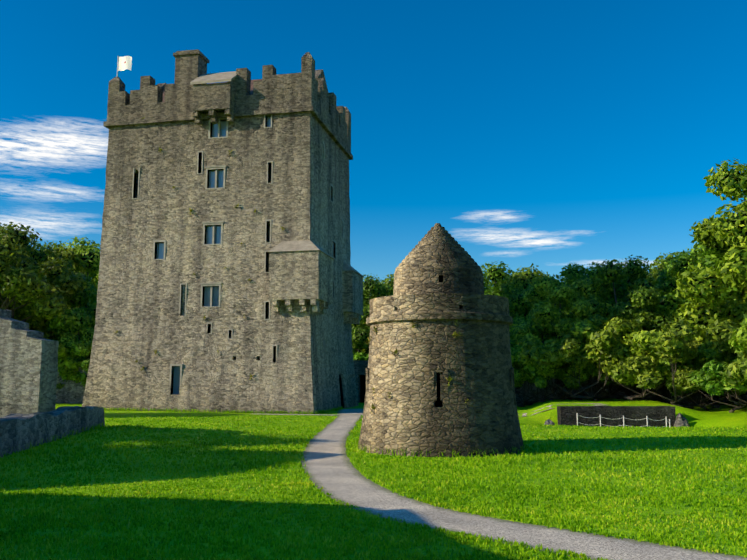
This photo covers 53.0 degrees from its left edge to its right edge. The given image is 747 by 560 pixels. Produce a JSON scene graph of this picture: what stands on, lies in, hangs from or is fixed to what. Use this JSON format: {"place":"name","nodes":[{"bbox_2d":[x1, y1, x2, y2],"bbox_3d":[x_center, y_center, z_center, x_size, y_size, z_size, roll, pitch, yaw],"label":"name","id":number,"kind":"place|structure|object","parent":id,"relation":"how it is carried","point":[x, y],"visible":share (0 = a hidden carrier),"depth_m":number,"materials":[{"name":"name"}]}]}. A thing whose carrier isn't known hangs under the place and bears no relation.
{"place":"outdoors","nodes":[
{"label":"outdoors","id":0,"kind":"place"},
{"bbox_2d":[360,375,365,402],"bbox_3d":[-0.391,7.744,52.808,1.100,2.100,0.100,-2,-8,12],"label":"doorway","id":1,"kind":"structure","parent":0,"point":[362,387],"depth_m":52.84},
{"bbox_2d":[0,398,746,559],"bbox_3d":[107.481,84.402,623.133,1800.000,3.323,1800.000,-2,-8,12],"label":"lawn","id":2,"kind":"structure","parent":0,"point":[698,416],"depth_m":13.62,"materials":[{"name":"green plant"}]},
{"bbox_2d":[0,309,58,417],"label":"stone wall","id":3,"kind":"structure","parent":2,"relation":"on","point":[28,368],"depth_m":33.24,"materials":[{"name":"stone"}]},
{"bbox_2d":[0,222,87,339],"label":"tree","id":4,"kind":"object","parent":2,"relation":"on","point":[19,281],"visible":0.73,"depth_m":50.04,"materials":[{"name":"green plant"}]},
{"bbox_2d":[0,238,94,340],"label":"tree","id":5,"kind":"object","parent":2,"relation":"on","point":[62,260],"visible":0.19,"depth_m":55.85,"materials":[{"name":"green plant"}]},
{"bbox_2d":[0,406,104,457],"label":"low stone wall","id":6,"kind":"structure","parent":2,"relation":"on","point":[18,431],"depth_m":20.07,"materials":[{"name":"stone"}]},
{"bbox_2d":[56,383,64,389],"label":"bush","id":7,"kind":"object","parent":2,"relation":"on","point":[59,385],"visible":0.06,"depth_m":51.96,"materials":[{"name":"green plant"}]},
{"bbox_2d":[58,357,83,383],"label":"bush","id":8,"kind":"object","parent":2,"relation":"on","point":[74,377],"visible":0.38,"depth_m":51.42,"materials":[{"name":"green plant"}]},
{"bbox_2d":[43,241,98,308],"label":"tree","id":9,"kind":"object","parent":2,"relation":"on","point":[57,245],"depth_m":73.88,"materials":[{"name":"green plant"}]},
{"bbox_2d":[47,298,96,360],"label":"tree","id":10,"kind":"object","parent":2,"relation":"on","point":[76,320],"visible":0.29,"depth_m":53.32,"materials":[{"name":"green plant"}]},
{"bbox_2d":[56,367,87,403],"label":"bawn wall","id":11,"kind":"structure","parent":2,"relation":"on","point":[71,392],"depth_m":51.85,"materials":[{"name":"stone"}]},
{"bbox_2d":[58,343,86,370],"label":"bush","id":12,"kind":"object","parent":2,"relation":"on","point":[63,351],"visible":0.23,"depth_m":51.24,"materials":[{"name":"green plant"}]},
{"bbox_2d":[58,327,93,386],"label":"tree","id":13,"kind":"object","parent":2,"relation":"on","point":[83,347],"visible":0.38,"depth_m":51.52,"materials":[{"name":"green plant"}]},
{"bbox_2d":[59,236,100,310],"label":"tree","id":14,"kind":"object","parent":2,"relation":"on","point":[89,263],"visible":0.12,"depth_m":60.39,"materials":[{"name":"green plant"}]},
{"bbox_2d":[82,112,358,413],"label":"tower house","id":15,"kind":"structure","parent":2,"relation":"on","point":[138,297],"depth_m":40.68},
{"bbox_2d":[118,56,131,70],"bbox_3d":[-14.431,-12.543,43.395,0.981,1.014,0.095,-3,-8,22],"label":"flag","id":16,"kind":"object","parent":15,"relation":"attached to","point":[124,62],"visible":0.98,"depth_m":43.37,"materials":[{"name":"fabric"}]},
{"bbox_2d":[173,49,209,84],"bbox_3d":[-10.484,-11.525,42.946,1.612,2.979,1.390,-2,-8,12],"label":"chimney","id":17,"kind":"object","parent":15,"relation":"on","point":[190,65],"visible":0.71,"depth_m":42.46,"materials":[{"name":"grey stone"}]},
{"bbox_2d":[192,78,235,124],"bbox_3d":[-8.754,-10.167,41.657,2.214,3.053,1.331,-2,-8,12],"label":"machicolation","id":18,"kind":"object","parent":15,"relation":"attached to","point":[211,98],"visible":0.92,"depth_m":41.03,"materials":[{"name":"stone"}]},
{"bbox_2d":[190,71,236,84],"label":"roof","id":19,"kind":"structure","parent":18,"relation":"on","point":[216,77],"depth_m":41.42,"materials":[{"name":"grey stone"}]},
{"bbox_2d":[103,52,352,159],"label":"parapet","id":20,"kind":"structure","parent":15,"relation":"on","point":[304,90],"depth_m":42.13,"materials":[{"name":"grey stone"}]},
{"bbox_2d":[132,115,346,389],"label":"window surrounds","id":21,"kind":"object","parent":15,"relation":"attached to","point":[216,223],"visible":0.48,"depth_m":40.82,"materials":[{"name":"grey stone"}]},
{"bbox_2d":[137,165,343,407],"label":"dark tower house openings","id":22,"kind":"object","parent":15,"relation":"in","point":[341,391],"visible":0.1,"depth_m":43.85,"materials":[{"name":"black"}]},
{"bbox_2d":[157,69,327,101],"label":"tower house roof","id":23,"kind":"structure","parent":15,"relation":"on","point":[319,73],"depth_m":45.59,"materials":[{"name":"grey stone"}]},
{"bbox_2d":[157,117,333,393],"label":"window panes","id":24,"kind":"structure","parent":15,"relation":"in","point":[176,376],"depth_m":41.00,"materials":[{"name":"glass"}]},
{"bbox_2d":[113,117,468,411],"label":"wall weeds","id":25,"kind":"object","parent":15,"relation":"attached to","point":[449,379],"depth_m":18.92,"materials":[{"name":"green plant"}]},
{"bbox_2d":[268,250,332,313],"bbox_3d":[-3.849,0.228,40.106,2.710,3.126,2.902,-2,-8,12],"label":"bartizan","id":26,"kind":"object","parent":15,"relation":"attached to","point":[303,277],"visible":1,"depth_m":38.81,"materials":[{"name":"stone"}]},
{"bbox_2d":[268,240,333,258],"bbox_3d":[-3.848,-1.681,40.358,2.860,0.748,3.060,-2,-8,12],"label":"bartizan roof","id":27,"kind":"object","parent":26,"relation":"on","point":[289,246],"visible":0.57,"depth_m":39.22,"materials":[{"name":"grey stone"}]},
{"bbox_2d":[342,271,362,323],"bbox_3d":[-2.292,1.195,47.484,2.703,3.124,2.947,-2,-8,12],"label":"bartizan","id":28,"kind":"object","parent":15,"relation":"attached to","point":[352,296],"visible":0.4,"depth_m":46.11,"materials":[{"name":"stone"}]},
{"bbox_2d":[342,262,363,276],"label":"bartizan roof","id":29,"kind":"structure","parent":28,"relation":"on","point":[346,267],"depth_m":46.31,"materials":[{"name":"grey stone"}]},
{"bbox_2d":[268,414,349,415],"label":"path","id":30,"kind":"structure","parent":2,"relation":"on","point":[310,414],"depth_m":37.08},
{"bbox_2d":[353,352,368,359],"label":"bush","id":31,"kind":"object","parent":2,"relation":"on","point":[360,356],"visible":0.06,"depth_m":61.85,"materials":[{"name":"green plant"}]},
{"bbox_2d":[351,273,393,353],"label":"tree","id":32,"kind":"object","parent":2,"relation":"on","point":[376,288],"visible":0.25,"depth_m":64.81,"materials":[{"name":"green plant"}]},
{"bbox_2d":[359,274,393,351],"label":"tree","id":33,"kind":"object","parent":2,"relation":"on","point":[389,281],"depth_m":71.35,"materials":[{"name":"green plant"}]},
{"bbox_2d":[358,223,524,456],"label":"watch tower","id":34,"kind":"structure","parent":2,"relation":"on","point":[475,360],"depth_m":17.62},
{"bbox_2d":[366,367,514,406],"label":"watchtower loop surrounds","id":35,"kind":"object","parent":34,"relation":"attached to","point":[445,380],"visible":0.23,"depth_m":17.28,"materials":[{"name":"grey stone"}]},
{"bbox_2d":[435,276,459,406],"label":"window openings","id":36,"kind":"object","parent":34,"relation":"in","point":[438,402],"depth_m":17.71,"materials":[{"name":"black"}]},
{"bbox_2d":[484,284,499,291],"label":"tree","id":37,"kind":"object","parent":2,"relation":"on","point":[489,288],"depth_m":66.07,"materials":[{"name":"green plant"}]},
{"bbox_2d":[481,260,528,295],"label":"tree","id":38,"kind":"object","parent":2,"relation":"on","point":[495,276],"visible":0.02,"depth_m":61.33,"materials":[{"name":"green plant"}]},
{"bbox_2d":[510,336,556,406],"bbox_3d":[9.269,5.818,47.591,6.531,5.098,6.750,-6,-10,38],"label":"bush","id":39,"kind":"object","parent":2,"relation":"on","point":[515,349],"visible":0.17,"depth_m":44.82,"materials":[{"name":"green plant"}]},
{"bbox_2d":[499,263,572,326],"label":"tree","id":40,"kind":"object","parent":2,"relation":"on","point":[514,286],"visible":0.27,"depth_m":54.92,"materials":[{"name":"green plant"}]},
{"bbox_2d":[514,362,567,404],"bbox_3d":[10.160,6.085,48.306,6.047,4.493,6.223,4,-8,-26],"label":"bush","id":41,"kind":"object","parent":2,"relation":"on","point":[518,384],"depth_m":47.78,"materials":[{"name":"brown plant"}]},
{"bbox_2d":[354,360,734,403],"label":"undergrowth","id":42,"kind":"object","parent":2,"relation":"on","point":[360,366],"depth_m":49.19,"materials":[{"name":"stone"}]},
{"bbox_2d":[511,360,581,401],"bbox_3d":[10.391,6.107,45.626,4.232,3.148,4.060,7,-10,-42],"label":"bush","id":43,"kind":"object","parent":2,"relation":"on","point":[520,374],"visible":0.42,"depth_m":45.13,"materials":[{"name":"green plant"}]},
{"bbox_2d":[515,333,593,399],"bbox_3d":[12.036,5.162,47.125,6.800,5.351,6.956,1,-7,-5],"label":"bush","id":44,"kind":"object","parent":2,"relation":"on","point":[568,396],"visible":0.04,"depth_m":46.13,"materials":[{"name":"green plant"}]},
{"bbox_2d":[529,363,589,400],"bbox_3d":[10.693,5.944,45.138,3.654,3.026,4.110,2,-8,-18],"label":"bush","id":45,"kind":"object","parent":2,"relation":"on","point":[540,382],"visible":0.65,"depth_m":44.02,"materials":[{"name":"green plant"}]},
{"bbox_2d":[509,274,616,398],"bbox_3d":[12.031,3.698,48.235,6.444,8.372,6.901,2,-8,-13],"label":"tree","id":46,"kind":"object","parent":2,"relation":"on","point":[553,293],"visible":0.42,"depth_m":46.91,"materials":[{"name":"green plant"}]},
{"bbox_2d":[517,317,632,400],"bbox_3d":[12.296,4.916,44.590,7.086,5.130,6.365,-4,-9,31],"label":"tree","id":47,"kind":"object","parent":2,"relation":"on","point":[594,347],"visible":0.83,"depth_m":42.75,"materials":[{"name":"green plant"}]},
{"bbox_2d":[559,276,607,315],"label":"tree","id":48,"kind":"object","parent":2,"relation":"on","point":[563,310],"depth_m":67.73,"materials":[{"name":"green plant"}]},
{"bbox_2d":[556,338,628,400],"bbox_3d":[12.858,5.391,43.904,4.656,3.845,4.598,-3,-8,19],"label":"bush","id":49,"kind":"object","parent":2,"relation":"on","point":[568,352],"visible":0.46,"depth_m":43.03,"materials":[{"name":"green plant"}]},
{"bbox_2d":[546,262,642,338],"bbox_3d":[15.049,3.416,50.151,7.421,9.378,6.404,5,-9,-35],"label":"tree","id":50,"kind":"object","parent":2,"relation":"on","point":[571,274],"visible":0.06,"depth_m":49.81,"materials":[{"name":"green plant"}]},
{"bbox_2d":[565,319,643,398],"bbox_3d":[15.078,5.181,46.831,6.207,5.141,6.334,5,-9,-35],"label":"tree","id":51,"kind":"object","parent":2,"relation":"on","point":[636,327],"visible":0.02,"depth_m":46.05,"materials":[{"name":"green plant"}]},
{"bbox_2d":[544,413,689,426],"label":"rocks","id":52,"kind":"object","parent":2,"relation":"on","point":[681,420],"visible":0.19,"depth_m":35.01,"materials":[{"name":"grey stone"}]},
{"bbox_2d":[594,363,639,398],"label":"bush","id":53,"kind":"object","parent":2,"relation":"on","point":[627,394],"depth_m":46.30,"materials":[{"name":"brown plant"}]},
{"bbox_2d":[577,413,670,427],"bbox_3d":[10.039,5.810,29.788,3.840,1.024,0.420,1,-7,-4],"label":"rope fence","id":54,"kind":"object","parent":2,"relation":"on","point":[647,418],"visible":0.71,"depth_m":29.79,"materials":[{"name":"grey paint"}]},
{"bbox_2d":[583,328,668,399],"bbox_3d":[16.147,4.783,45.011,6.913,5.481,7.332,-2,-8,18],"label":"tree","id":55,"kind":"object","parent":2,"relation":"on","point":[590,367],"visible":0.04,"depth_m":43.88,"materials":[{"name":"green plant"}]},
{"bbox_2d":[570,255,686,398],"bbox_3d":[16.677,2.935,46.497,8.096,9.319,8.453,-7,-10,43],"label":"tree","id":56,"kind":"object","parent":2,"relation":"on","point":[639,301],"visible":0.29,"depth_m":45.74,"materials":[{"name":"green plant"}]},
{"bbox_2d":[570,320,696,400],"bbox_3d":[15.085,4.755,43.322,6.970,5.079,6.609,-7,-10,43],"label":"tree","id":57,"kind":"object","parent":2,"relation":"on","point":[642,342],"visible":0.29,"depth_m":42.31,"materials":[{"name":"green plant"}]},
{"bbox_2d":[625,257,672,293],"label":"tree","id":58,"kind":"object","parent":2,"relation":"on","point":[656,271],"visible":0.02,"depth_m":51.72,"materials":[{"name":"green plant"}]},
{"bbox_2d":[623,339,679,403],"bbox_3d":[17.597,5.447,44.315,5.748,4.263,5.522,7,-10,-41],"label":"bush","id":59,"kind":"object","parent":2,"relation":"on","point":[667,400],"depth_m":44.34,"materials":[{"name":"brown plant"}]},
{"bbox_2d":[605,319,723,406],"bbox_3d":[15.986,4.632,39.659,6.098,4.671,6.081,3,-8,-21],"label":"tree","id":60,"kind":"object","parent":2,"relation":"on","point":[672,342],"visible":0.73,"depth_m":38.73,"materials":[{"name":"green plant"}]},
{"bbox_2d":[642,248,689,281],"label":"tree","id":61,"kind":"object","parent":2,"relation":"on","point":[669,256],"depth_m":62.23,"materials":[{"name":"green plant"}]},
{"bbox_2d":[647,349,710,408],"bbox_3d":[17.902,5.289,41.895,5.885,4.362,5.862,-2,-8,14],"label":"bush","id":62,"kind":"object","parent":2,"relation":"on","point":[660,371],"visible":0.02,"depth_m":41.80,"materials":[{"name":"brown plant"}]},
{"bbox_2d":[648,232,746,403],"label":"tree","id":63,"kind":"object","parent":2,"relation":"on","point":[669,300],"visible":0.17,"depth_m":44.08,"materials":[{"name":"green plant"}]},
{"bbox_2d":[651,247,745,403],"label":"tree","id":64,"kind":"object","parent":2,"relation":"on","point":[670,285],"depth_m":46.74,"materials":[{"name":"green plant"}]},
{"bbox_2d":[656,353,745,410],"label":"bush","id":65,"kind":"object","parent":2,"relation":"on","point":[664,365],"visible":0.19,"depth_m":40.18,"materials":[{"name":"green plant"}]},
{"bbox_2d":[662,307,746,399],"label":"tree","id":66,"kind":"object","parent":2,"relation":"on","point":[676,316],"visible":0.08,"depth_m":43.89,"materials":[{"name":"green plant"}]},
{"bbox_2d":[669,340,746,412],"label":"tree","id":67,"kind":"object","parent":2,"relation":"on","point":[682,381],"visible":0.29,"depth_m":38.51,"materials":[{"name":"green plant"}]},
{"bbox_2d":[673,158,746,341],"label":"tree","id":68,"kind":"object","parent":2,"relation":"on","point":[710,282],"visible":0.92,"depth_m":38.75,"materials":[{"name":"green plant"}]},
{"bbox_2d":[700,392,729,403],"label":"bush","id":69,"kind":"object","parent":2,"relation":"on","point":[724,396],"depth_m":45.81,"materials":[{"name":"brown plant"}]},
{"bbox_2d":[699,388,734,402],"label":"bush","id":70,"kind":"object","parent":2,"relation":"on","point":[723,400],"depth_m":45.07,"materials":[{"name":"brown plant"}]},
{"bbox_2d":[688,343,746,405],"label":"bush","id":71,"kind":"object","parent":2,"relation":"on","point":[700,377],"visible":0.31,"depth_m":36.66,"materials":[{"name":"green plant"}]},
{"bbox_2d":[690,390,746,408],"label":"bush","id":72,"kind":"object","parent":2,"relation":"on","point":[715,405],"visible":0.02,"depth_m":41.72,"materials":[{"name":"brown plant"}]},
{"bbox_2d":[702,318,739,357],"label":"tree","id":73,"kind":"object","parent":2,"relation":"on","point":[719,335],"visible":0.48,"depth_m":37.15,"materials":[{"name":"green plant"}]},
{"bbox_2d":[702,354,746,402],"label":"bush","id":74,"kind":"object","parent":2,"relation":"on","point":[713,369],"visible":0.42,"depth_m":35.66,"materials":[{"name":"green plant"}]},
{"bbox_2d":[719,351,746,386],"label":"tree","id":75,"kind":"object","parent":2,"relation":"on","point":[738,367],"visible":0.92,"depth_m":33.55,"materials":[{"name":"green plant"}]},
{"bbox_2d":[728,314,746,357],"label":"tree","id":76,"kind":"object","parent":2,"relation":"on","point":[738,340],"visible":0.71,"depth_m":33.48,"materials":[{"name":"green plant"}]},
{"bbox_2d":[0,0,746,287],"label":"sky","id":77,"kind":"structure","parent":0,"point":[551,135],"materials":[{"name":"blue"}]},
{"bbox_2d":[301,403,746,559],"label":"path gravel","id":78,"kind":"structure","parent":0,"point":[329,467],"depth_m":9.47,"materials":[{"name":"grey gravel"}]},
{"bbox_2d":[557,406,674,427],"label":"stone wall","id":79,"kind":"structure","parent":0,"point":[567,415],"depth_m":35.53,"materials":[{"name":"grey stone"}]}
]}

